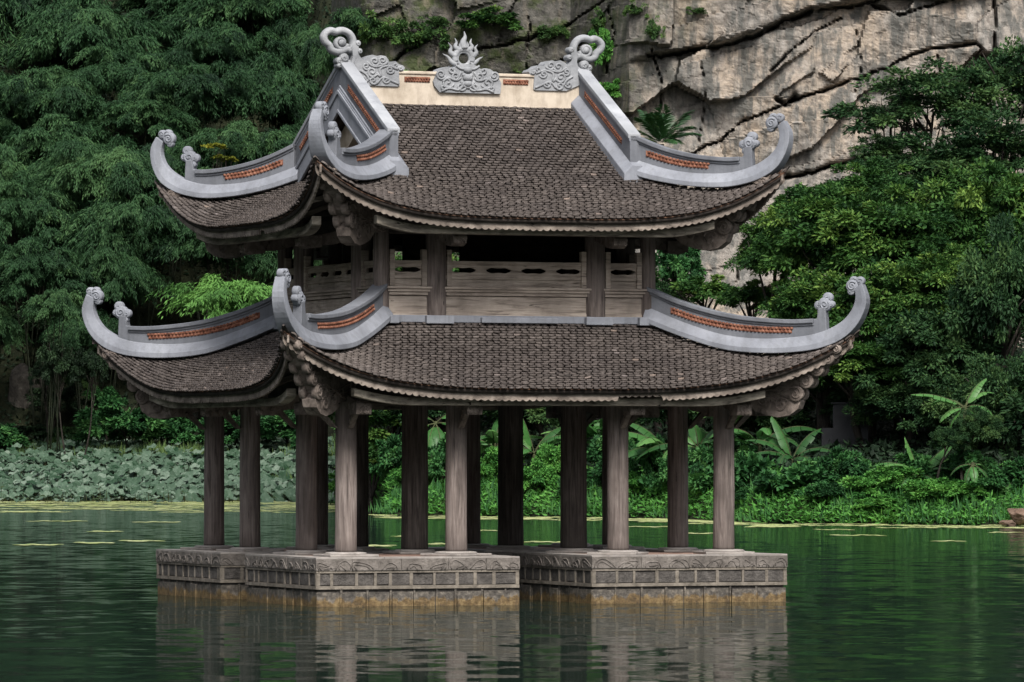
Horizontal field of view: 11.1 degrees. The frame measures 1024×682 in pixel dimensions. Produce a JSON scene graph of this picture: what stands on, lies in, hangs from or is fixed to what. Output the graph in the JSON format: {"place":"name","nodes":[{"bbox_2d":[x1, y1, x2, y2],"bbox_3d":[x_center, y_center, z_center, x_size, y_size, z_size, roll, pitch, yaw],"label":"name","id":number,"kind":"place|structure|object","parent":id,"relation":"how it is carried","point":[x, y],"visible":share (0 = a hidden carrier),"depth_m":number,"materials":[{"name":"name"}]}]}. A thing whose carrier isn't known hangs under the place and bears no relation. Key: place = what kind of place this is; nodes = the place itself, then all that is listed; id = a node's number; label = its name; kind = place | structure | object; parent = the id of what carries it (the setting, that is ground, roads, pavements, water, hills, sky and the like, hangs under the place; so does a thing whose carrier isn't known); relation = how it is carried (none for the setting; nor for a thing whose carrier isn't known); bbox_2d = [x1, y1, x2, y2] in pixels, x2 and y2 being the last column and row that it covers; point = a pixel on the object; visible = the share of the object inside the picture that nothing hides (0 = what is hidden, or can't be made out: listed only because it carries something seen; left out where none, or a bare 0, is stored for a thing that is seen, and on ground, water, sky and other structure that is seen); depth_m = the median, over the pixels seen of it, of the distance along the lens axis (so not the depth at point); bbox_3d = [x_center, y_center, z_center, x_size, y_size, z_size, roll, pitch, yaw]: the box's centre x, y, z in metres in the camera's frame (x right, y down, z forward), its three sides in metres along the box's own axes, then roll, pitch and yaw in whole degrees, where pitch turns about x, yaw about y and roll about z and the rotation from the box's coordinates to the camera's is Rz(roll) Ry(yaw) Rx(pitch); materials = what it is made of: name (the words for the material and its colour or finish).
{"place":"outdoors","nodes":[
{"label":"outdoors","id":0,"kind":"place"},
{"bbox_2d":[0,501,1023,681],"bbox_3d":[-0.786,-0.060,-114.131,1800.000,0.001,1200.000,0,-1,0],"label":"lake water","id":1,"kind":"structure","parent":0,"point":[911,604],"depth_m":73.76,"materials":[{"name":"green liquid"}]},
{"bbox_2d":[0,434,334,504],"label":"lotus bed","id":2,"kind":"object","parent":1,"relation":"on","point":[127,473],"visible":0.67,"depth_m":266.08,"materials":[{"name":"green plant"}]},
{"bbox_2d":[156,546,787,606],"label":"stone platform","id":3,"kind":"structure","parent":1,"relation":"in","point":[504,577],"depth_m":82.77,"materials":[{"name":"grey stone"}]},
{"bbox_2d":[82,27,869,556],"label":"pavilion","id":4,"kind":"structure","parent":3,"relation":"on","point":[546,199],"depth_m":83.93,"materials":[{"name":"brown tile"}]},
{"bbox_2d":[0,501,1023,545],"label":"duckweed","id":5,"kind":"object","parent":1,"relation":"on","point":[95,503],"visible":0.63,"depth_m":191.67,"materials":[{"name":"green plant"}]},
{"bbox_2d":[0,0,1023,524],"bbox_3d":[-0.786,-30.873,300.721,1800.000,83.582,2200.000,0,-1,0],"label":"ground","id":6,"kind":"structure","parent":0,"point":[184,318],"depth_m":285.93,"materials":[{"name":"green plant"}]},
{"bbox_2d":[0,304,33,355],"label":"bamboo clump","id":7,"kind":"object","parent":6,"relation":"on","point":[7,325],"visible":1,"depth_m":277.51,"materials":[{"name":"green plant"}]},
{"bbox_2d":[0,0,49,73],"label":"bamboo clump","id":8,"kind":"object","parent":6,"relation":"on","point":[11,35],"visible":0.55,"depth_m":304.72,"materials":[{"name":"green plant"}]},
{"bbox_2d":[8,363,47,408],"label":"boulder","id":9,"kind":"object","parent":6,"relation":"on","point":[19,386],"visible":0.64,"depth_m":282.33,"materials":[{"name":"grey stone"}]},
{"bbox_2d":[0,142,70,236],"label":"bamboo clump","id":10,"kind":"object","parent":6,"relation":"on","point":[8,168],"visible":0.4,"depth_m":286.20,"materials":[{"name":"green plant"}]},
{"bbox_2d":[0,177,97,368],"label":"bamboo clump","id":11,"kind":"object","parent":6,"relation":"on","point":[42,216],"visible":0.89,"depth_m":283.14,"materials":[{"name":"green plant"}]},
{"bbox_2d":[0,235,98,441],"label":"bamboo clump","id":12,"kind":"object","parent":6,"relation":"on","point":[55,269],"visible":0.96,"depth_m":277.09,"materials":[{"name":"green plant"}]},
{"bbox_2d":[18,287,83,464],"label":"bamboo clump","id":13,"kind":"object","parent":6,"relation":"on","point":[65,306],"visible":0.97,"depth_m":271.76,"materials":[{"name":"green plant"}]},
{"bbox_2d":[0,64,110,136],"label":"bamboo clump","id":14,"kind":"object","parent":6,"relation":"on","point":[43,97],"visible":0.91,"depth_m":292.42,"materials":[{"name":"green plant"}]},
{"bbox_2d":[23,382,87,428],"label":"thicket","id":15,"kind":"object","parent":6,"relation":"on","point":[68,394],"visible":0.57,"depth_m":279.51,"materials":[{"name":"green plant"}]},
{"bbox_2d":[36,334,77,453],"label":"tree","id":16,"kind":"object","parent":6,"relation":"on","point":[64,362],"visible":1,"depth_m":271.79,"materials":[{"name":"green plant"}]},
{"bbox_2d":[0,0,120,36],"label":"bamboo clump","id":17,"kind":"object","parent":6,"relation":"on","point":[10,9],"visible":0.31,"depth_m":305.19,"materials":[{"name":"green plant"}]},
{"bbox_2d":[0,113,127,245],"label":"bamboo clump","id":18,"kind":"object","parent":6,"relation":"on","point":[33,142],"visible":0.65,"depth_m":288.65,"materials":[{"name":"green plant"}]},
{"bbox_2d":[38,305,118,442],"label":"bamboo clump","id":19,"kind":"object","parent":6,"relation":"on","point":[74,334],"visible":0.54,"depth_m":276.22,"materials":[{"name":"green plant"}]},
{"bbox_2d":[71,347,110,454],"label":"tree","id":20,"kind":"object","parent":6,"relation":"on","point":[92,364],"visible":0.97,"depth_m":271.84,"materials":[{"name":"green plant"}]},
{"bbox_2d":[24,132,179,305],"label":"bamboo clump","id":21,"kind":"object","parent":6,"relation":"on","point":[94,179],"visible":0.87,"depth_m":284.20,"materials":[{"name":"green plant"}]},
{"bbox_2d":[0,0,214,68],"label":"bamboo clump","id":22,"kind":"object","parent":6,"relation":"on","point":[69,28],"visible":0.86,"depth_m":300.25,"materials":[{"name":"green plant"}]},
{"bbox_2d":[48,232,174,434],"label":"bamboo clump","id":23,"kind":"object","parent":6,"relation":"on","point":[110,274],"visible":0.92,"depth_m":279.10,"materials":[{"name":"green plant"}]},
{"bbox_2d":[72,394,168,447],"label":"shrub","id":24,"kind":"object","parent":6,"relation":"on","point":[110,418],"visible":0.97,"depth_m":275.00,"materials":[{"name":"green plant"}]},
{"bbox_2d":[45,41,200,135],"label":"bamboo clump","id":25,"kind":"object","parent":6,"relation":"on","point":[138,62],"visible":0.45,"depth_m":294.16,"materials":[{"name":"green plant"}]},
{"bbox_2d":[54,175,206,399],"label":"bamboo clump","id":26,"kind":"object","parent":6,"relation":"on","point":[123,216],"visible":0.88,"depth_m":280.67,"materials":[{"name":"green plant"}]},
{"bbox_2d":[52,89,218,260],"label":"bamboo clump","id":27,"kind":"object","parent":6,"relation":"on","point":[173,118],"visible":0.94,"depth_m":290.10,"materials":[{"name":"green plant"}]},
{"bbox_2d":[126,417,203,445],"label":"bush","id":28,"kind":"object","parent":6,"relation":"on","point":[178,430],"visible":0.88,"depth_m":276.06,"materials":[{"name":"green plant"}]},
{"bbox_2d":[3,437,334,478],"bbox_3d":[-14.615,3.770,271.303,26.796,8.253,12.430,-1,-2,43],"label":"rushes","id":29,"kind":"object","parent":6,"relation":"on","point":[162,448],"visible":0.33,"depth_m":274.78,"materials":[{"name":"green plant"}]},
{"bbox_2d":[109,130,229,312],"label":"bamboo clump","id":30,"kind":"object","parent":6,"relation":"on","point":[170,160],"visible":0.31,"depth_m":287.16,"materials":[{"name":"green plant"}]},
{"bbox_2d":[108,0,270,24],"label":"bamboo clump","id":31,"kind":"object","parent":6,"relation":"on","point":[155,6],"visible":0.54,"depth_m":304.72,"materials":[{"name":"green plant"}]},
{"bbox_2d":[114,49,285,198],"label":"bamboo clump","id":32,"kind":"object","parent":6,"relation":"on","point":[192,85],"visible":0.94,"depth_m":291.07,"materials":[{"name":"green plant"}]},
{"bbox_2d":[134,221,277,320],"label":"bamboo clump","id":33,"kind":"object","parent":6,"relation":"on","point":[185,248],"visible":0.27,"depth_m":280.64,"materials":[{"name":"green plant"}]},
{"bbox_2d":[145,273,272,447],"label":"bamboo clump","id":34,"kind":"object","parent":6,"relation":"on","point":[232,296],"visible":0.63,"depth_m":275.21,"materials":[{"name":"green plant"}]},
{"bbox_2d":[139,0,314,52],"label":"bamboo clump","id":35,"kind":"object","parent":6,"relation":"on","point":[244,15],"visible":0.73,"depth_m":302.16,"materials":[{"name":"green plant"}]},
{"bbox_2d":[157,18,305,76],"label":"bamboo clump","id":36,"kind":"object","parent":6,"relation":"on","point":[200,45],"visible":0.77,"depth_m":299.07,"materials":[{"name":"green plant"}]},
{"bbox_2d":[169,118,300,280],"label":"bamboo clump","id":37,"kind":"object","parent":6,"relation":"on","point":[239,147],"visible":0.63,"depth_m":285.69,"materials":[{"name":"green plant"}]},
{"bbox_2d":[188,51,320,135],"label":"bamboo clump","id":38,"kind":"object","parent":6,"relation":"on","point":[290,90],"visible":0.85,"depth_m":292.34,"materials":[{"name":"green plant"}]},
{"bbox_2d":[260,410,295,445],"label":"tree","id":39,"kind":"object","parent":6,"relation":"on","point":[275,426],"visible":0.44,"depth_m":274.90,"materials":[{"name":"green plant"}]},
{"bbox_2d":[256,18,320,78],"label":"bamboo clump","id":40,"kind":"object","parent":6,"relation":"on","point":[304,43],"visible":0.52,"depth_m":298.84,"materials":[{"name":"green plant"}]},
{"bbox_2d":[309,35,337,81],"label":"cliff shrub","id":41,"kind":"object","parent":6,"relation":"on","point":[323,61],"visible":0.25,"depth_m":238.04,"materials":[{"name":"green plant"}]},
{"bbox_2d":[331,410,429,512],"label":"tree","id":42,"kind":"object","parent":6,"relation":"on","point":[384,418],"visible":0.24,"depth_m":206.36,"materials":[{"name":"green plant"}]},
{"bbox_2d":[369,433,401,476],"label":"shrub","id":43,"kind":"object","parent":6,"relation":"on","point":[390,453],"visible":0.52,"depth_m":203.79,"materials":[{"name":"green plant"}]},
{"bbox_2d":[0,0,1023,474],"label":"undergrowth","id":44,"kind":"object","parent":6,"relation":"on","point":[888,452],"visible":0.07,"depth_m":191.74,"materials":[{"name":"green plant"}]},
{"bbox_2d":[480,406,559,440],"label":"tree","id":45,"kind":"object","parent":6,"relation":"on","point":[536,418],"visible":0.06,"depth_m":202.91,"materials":[{"name":"green plant"}]},
{"bbox_2d":[523,460,559,491],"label":"shrub","id":46,"kind":"object","parent":6,"relation":"on","point":[541,476],"visible":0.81,"depth_m":197.01,"materials":[{"name":"green plant"}]},
{"bbox_2d":[531,441,560,476],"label":"shrub","id":47,"kind":"object","parent":6,"relation":"on","point":[547,456],"visible":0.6,"depth_m":197.83,"materials":[{"name":"green plant"}]},
{"bbox_2d":[628,433,664,478],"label":"shrub","id":48,"kind":"object","parent":6,"relation":"on","point":[647,462],"visible":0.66,"depth_m":193.04,"materials":[{"name":"green plant"}]},
{"bbox_2d":[634,104,701,429],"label":"palm","id":49,"kind":"object","parent":6,"relation":"on","point":[659,125],"visible":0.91,"depth_m":206.92,"materials":[{"name":"green plant"}]},
{"bbox_2d":[328,459,1023,524],"bbox_3d":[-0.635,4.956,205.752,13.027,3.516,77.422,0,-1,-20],"label":"bank grass","id":50,"kind":"structure","parent":6,"relation":"on","point":[379,507],"depth_m":176.28,"materials":[{"name":"green plant"}]},
{"bbox_2d":[655,247,707,435],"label":"tree","id":51,"kind":"object","parent":6,"relation":"on","point":[678,267],"visible":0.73,"depth_m":205.71,"materials":[{"name":"green plant"}]},
{"bbox_2d":[670,274,742,428],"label":"tree","id":52,"kind":"object","parent":6,"relation":"on","point":[698,289],"visible":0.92,"depth_m":201.90,"materials":[{"name":"green plant"}]},
{"bbox_2d":[688,434,758,473],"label":"shrub","id":53,"kind":"object","parent":6,"relation":"on","point":[702,452],"visible":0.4,"depth_m":186.13,"materials":[{"name":"green plant"}]},
{"bbox_2d":[713,278,780,353],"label":"tree","id":54,"kind":"object","parent":6,"relation":"on","point":[750,292],"visible":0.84,"depth_m":197.55,"materials":[{"name":"green plant"}]},
{"bbox_2d":[734,450,776,488],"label":"shrub","id":55,"kind":"object","parent":6,"relation":"on","point":[749,465],"visible":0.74,"depth_m":180.30,"materials":[{"name":"green plant"}]},
{"bbox_2d":[694,390,823,435],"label":"tree","id":56,"kind":"object","parent":6,"relation":"on","point":[797,419],"visible":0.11,"depth_m":190.97,"materials":[{"name":"green plant"}]},
{"bbox_2d":[705,426,823,451],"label":"banana plant","id":57,"kind":"object","parent":6,"relation":"on","point":[765,431],"visible":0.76,"depth_m":185.70,"materials":[{"name":"green plant"}]},
{"bbox_2d":[723,210,822,354],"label":"tree","id":58,"kind":"object","parent":6,"relation":"on","point":[747,257],"visible":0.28,"depth_m":195.84,"materials":[{"name":"green plant"}]},
{"bbox_2d":[752,468,805,498],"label":"shrub","id":59,"kind":"object","parent":6,"relation":"on","point":[767,479],"visible":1,"depth_m":177.80,"materials":[{"name":"green plant"}]},
{"bbox_2d":[745,416,830,466],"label":"banana plant","id":60,"kind":"object","parent":6,"relation":"on","point":[783,450],"visible":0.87,"depth_m":184.05,"materials":[{"name":"green plant"}]},
{"bbox_2d":[755,267,856,443],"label":"tree","id":61,"kind":"object","parent":6,"relation":"on","point":[793,301],"visible":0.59,"depth_m":189.40,"materials":[{"name":"green plant"}]},
{"bbox_2d":[781,456,833,486],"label":"shrub","id":62,"kind":"object","parent":6,"relation":"on","point":[808,471],"visible":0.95,"depth_m":177.80,"materials":[{"name":"green plant"}]},
{"bbox_2d":[794,479,853,502],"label":"shrub","id":63,"kind":"object","parent":6,"relation":"on","point":[819,488],"visible":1,"depth_m":176.30,"materials":[{"name":"green plant"}]},
{"bbox_2d":[750,181,906,397],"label":"tree","id":64,"kind":"object","parent":6,"relation":"on","point":[794,238],"visible":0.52,"depth_m":190.61,"materials":[{"name":"green plant"}]},
{"bbox_2d":[813,445,869,484],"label":"shrub","id":65,"kind":"object","parent":6,"relation":"on","point":[839,460],"visible":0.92,"depth_m":178.42,"materials":[{"name":"green plant"}]},
{"bbox_2d":[821,402,867,455],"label":"hut wall","id":66,"kind":"structure","parent":6,"relation":"on","point":[840,430],"depth_m":187.39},
{"bbox_2d":[793,155,913,278],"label":"tree","id":67,"kind":"object","parent":6,"relation":"on","point":[878,161],"visible":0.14,"depth_m":195.46,"materials":[{"name":"green plant"}]},
{"bbox_2d":[818,318,909,447],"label":"tree","id":68,"kind":"object","parent":6,"relation":"on","point":[862,354],"visible":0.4,"depth_m":185.91,"materials":[{"name":"green plant"}]},
{"bbox_2d":[837,470,893,498],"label":"shrub","id":69,"kind":"object","parent":6,"relation":"on","point":[863,484],"visible":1,"depth_m":176.09,"materials":[{"name":"green plant"}]},
{"bbox_2d":[808,363,949,439],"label":"tree","id":70,"kind":"object","parent":6,"relation":"on","point":[839,394],"visible":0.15,"depth_m":188.62,"materials":[{"name":"green plant"}]},
{"bbox_2d":[805,256,956,444],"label":"tree","id":71,"kind":"object","parent":6,"relation":"on","point":[844,300],"visible":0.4,"depth_m":186.81,"materials":[{"name":"green plant"}]},
{"bbox_2d":[847,132,926,257],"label":"tree","id":72,"kind":"object","parent":6,"relation":"on","point":[877,146],"visible":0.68,"depth_m":201.73,"materials":[{"name":"green plant"}]},
{"bbox_2d":[850,94,925,174],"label":"tree","id":73,"kind":"object","parent":6,"relation":"on","point":[866,99],"visible":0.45,"depth_m":204.90,"materials":[{"name":"green plant"}]},
{"bbox_2d":[841,370,945,451],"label":"tree","id":74,"kind":"object","parent":6,"relation":"on","point":[876,403],"visible":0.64,"depth_m":185.54,"materials":[{"name":"green plant"}]},
{"bbox_2d":[873,464,929,490],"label":"shrub","id":75,"kind":"object","parent":6,"relation":"on","point":[895,476],"visible":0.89,"depth_m":175.94,"materials":[{"name":"green plant"}]},
{"bbox_2d":[811,164,994,437],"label":"tree","id":76,"kind":"object","parent":6,"relation":"on","point":[907,227],"visible":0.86,"depth_m":188.65,"materials":[{"name":"green plant"}]},
{"bbox_2d":[845,149,975,346],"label":"tree","id":77,"kind":"object","parent":6,"relation":"on","point":[919,164],"visible":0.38,"depth_m":198.48,"materials":[{"name":"green plant"}]},
{"bbox_2d":[820,56,1015,152],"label":"tree","id":78,"kind":"object","parent":6,"relation":"on","point":[907,100],"visible":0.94,"depth_m":202.24,"materials":[{"name":"green plant"}]},
{"bbox_2d":[894,448,948,478],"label":"shrub","id":79,"kind":"object","parent":6,"relation":"on","point":[925,465],"visible":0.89,"depth_m":176.69,"materials":[{"name":"green plant"}]},
{"bbox_2d":[867,242,980,440],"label":"tree","id":80,"kind":"object","parent":6,"relation":"on","point":[936,274],"visible":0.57,"depth_m":185.98,"materials":[{"name":"green plant"}]},
{"bbox_2d":[901,477,960,500],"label":"shrub","id":81,"kind":"object","parent":6,"relation":"on","point":[920,490],"visible":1,"depth_m":174.41,"materials":[{"name":"green plant"}]},
{"bbox_2d":[852,284,1021,390],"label":"tree","id":82,"kind":"object","parent":6,"relation":"on","point":[928,333],"visible":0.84,"depth_m":184.52,"materials":[{"name":"green plant"}]},
{"bbox_2d":[902,372,977,433],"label":"tree","id":83,"kind":"object","parent":6,"relation":"on","point":[935,413],"visible":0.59,"depth_m":183.57,"materials":[{"name":"green plant"}]},
{"bbox_2d":[868,134,1023,387],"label":"tree","id":84,"kind":"object","parent":6,"relation":"on","point":[943,161],"visible":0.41,"depth_m":199.06,"materials":[{"name":"green plant"}]},
{"bbox_2d":[927,426,971,479],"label":"tree","id":85,"kind":"object","parent":6,"relation":"on","point":[946,438],"visible":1,"depth_m":175.16,"materials":[{"name":"green plant"}]},
{"bbox_2d":[887,194,1012,380],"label":"tree","id":86,"kind":"object","parent":6,"relation":"on","point":[980,237],"visible":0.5,"depth_m":187.97,"materials":[{"name":"green plant"}]},
{"bbox_2d":[911,379,992,479],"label":"banana plant","id":87,"kind":"object","parent":6,"relation":"on","point":[974,395],"visible":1,"depth_m":176.45,"materials":[{"name":"green plant"}]},
{"bbox_2d":[888,106,1023,364],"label":"tree","id":88,"kind":"object","parent":6,"relation":"on","point":[969,138],"visible":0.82,"depth_m":199.18,"materials":[{"name":"green plant"}]},
{"bbox_2d":[934,448,998,481],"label":"shrub","id":89,"kind":"object","parent":6,"relation":"on","point":[954,461],"visible":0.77,"depth_m":176.20,"materials":[{"name":"green plant"}]},
{"bbox_2d":[915,156,1023,377],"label":"tree","id":90,"kind":"object","parent":6,"relation":"on","point":[994,186],"visible":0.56,"depth_m":188.64,"materials":[{"name":"green plant"}]},
{"bbox_2d":[952,405,1007,479],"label":"tree","id":91,"kind":"object","parent":6,"relation":"on","point":[975,422],"visible":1,"depth_m":175.30,"materials":[{"name":"green plant"}]},
{"bbox_2d":[941,210,1023,376],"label":"tree","id":92,"kind":"object","parent":6,"relation":"on","point":[998,275],"visible":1,"depth_m":183.36,"materials":[{"name":"green plant"}]},
{"bbox_2d":[942,34,1023,366],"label":"tree","id":93,"kind":"object","parent":6,"relation":"on","point":[1004,77],"visible":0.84,"depth_m":203.67,"materials":[{"name":"green plant"}]},
{"bbox_2d":[947,349,1023,450],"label":"tree","id":94,"kind":"object","parent":6,"relation":"on","point":[996,383],"visible":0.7,"depth_m":181.19,"materials":[{"name":"green plant"}]},
{"bbox_2d":[966,469,1022,499],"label":"shrub","id":95,"kind":"object","parent":6,"relation":"on","point":[995,479],"visible":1,"depth_m":173.88,"materials":[{"name":"green plant"}]},
{"bbox_2d":[999,357,1023,460],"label":"tree","id":96,"kind":"object","parent":6,"relation":"on","point":[1019,421],"visible":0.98,"depth_m":180.13,"materials":[{"name":"green plant"}]},
{"bbox_2d":[331,0,1023,353],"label":"cliff","id":97,"kind":"structure","parent":0,"point":[732,73],"depth_m":222.81,"materials":[{"name":"stone"}]},
{"bbox_2d":[317,6,381,41],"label":"cliff shrub","id":98,"kind":"object","parent":97,"relation":"on","point":[351,22],"visible":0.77,"depth_m":231.21,"materials":[{"name":"green plant"}]},
{"bbox_2d":[358,9,408,44],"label":"cliff shrub","id":99,"kind":"object","parent":97,"relation":"on","point":[385,29],"visible":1,"depth_m":230.24,"materials":[{"name":"green plant"}]},
{"bbox_2d":[397,20,450,51],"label":"cliff shrub","id":100,"kind":"object","parent":97,"relation":"on","point":[409,37],"visible":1,"depth_m":230.26,"materials":[{"name":"green plant"}]},
{"bbox_2d":[453,4,523,30],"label":"cliff shrub","id":101,"kind":"object","parent":97,"relation":"on","point":[483,15],"visible":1,"depth_m":229.59,"materials":[{"name":"green plant"}]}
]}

